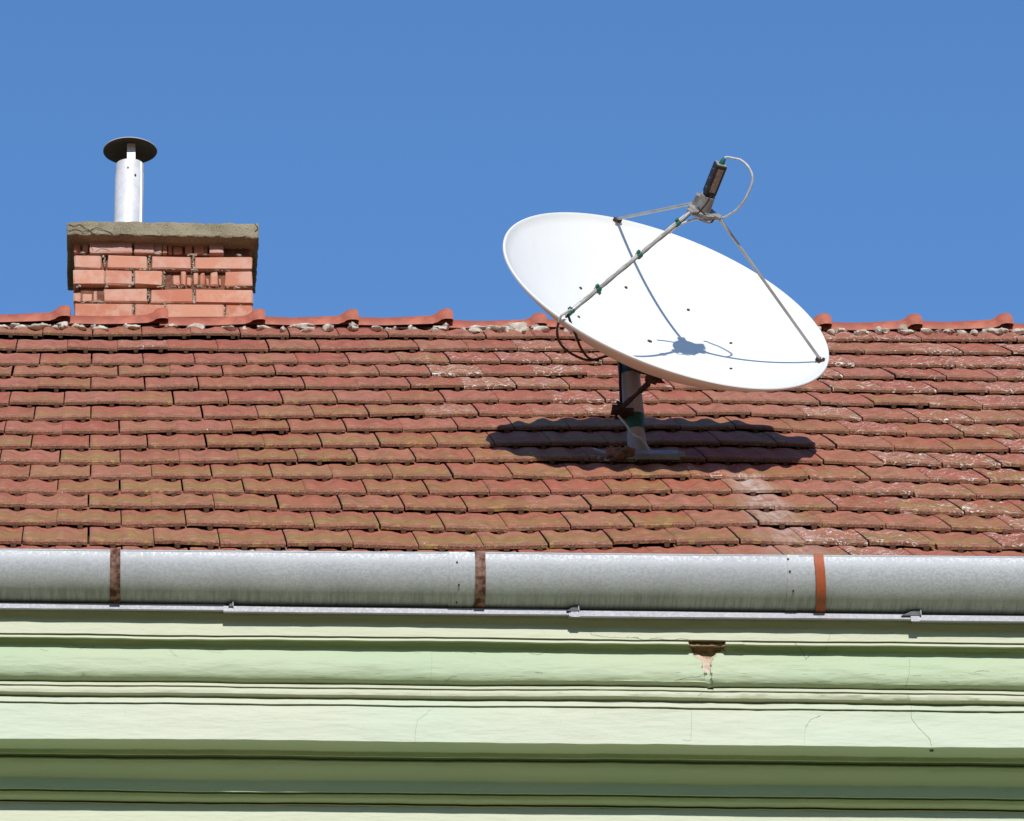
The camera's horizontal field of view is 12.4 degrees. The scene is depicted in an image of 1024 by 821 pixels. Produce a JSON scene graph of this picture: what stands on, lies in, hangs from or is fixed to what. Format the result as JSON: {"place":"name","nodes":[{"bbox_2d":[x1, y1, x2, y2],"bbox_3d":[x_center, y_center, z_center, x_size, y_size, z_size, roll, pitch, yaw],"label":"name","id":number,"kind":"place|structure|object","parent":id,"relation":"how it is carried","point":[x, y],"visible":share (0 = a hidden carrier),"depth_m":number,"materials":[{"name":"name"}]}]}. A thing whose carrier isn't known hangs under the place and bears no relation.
{"place":"outdoors","nodes":[
{"label":"outdoors","id":0,"kind":"place"},
{"bbox_2d":[0,137,1023,820],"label":"house","id":1,"kind":"structure","parent":0,"point":[346,565],"depth_m":14.01,"materials":[{"name":"tile"}]},
{"bbox_2d":[605,445,635,460],"bbox_3d":[0.366,0.144,15.913,0.106,0.056,0.068,-4,-27,3],"label":"mortar lump","id":2,"kind":"object","parent":1,"relation":"on","point":[621,453],"visible":1,"depth_m":15.90,"materials":[{"name":"brown concrete"}]},
{"bbox_2d":[502,156,828,459],"bbox_3d":[0.533,-0.373,16.094,1.141,1.038,0.809,0,-27,-5],"label":"satellite dish","id":3,"kind":"object","parent":1,"relation":"attached to","point":[635,301],"visible":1,"depth_m":16.32,"materials":[{"name":"metal"}]},
{"bbox_2d":[0,0,1023,323],"label":"sky","id":4,"kind":"structure","parent":0,"point":[384,155],"materials":[{"name":"blue"}]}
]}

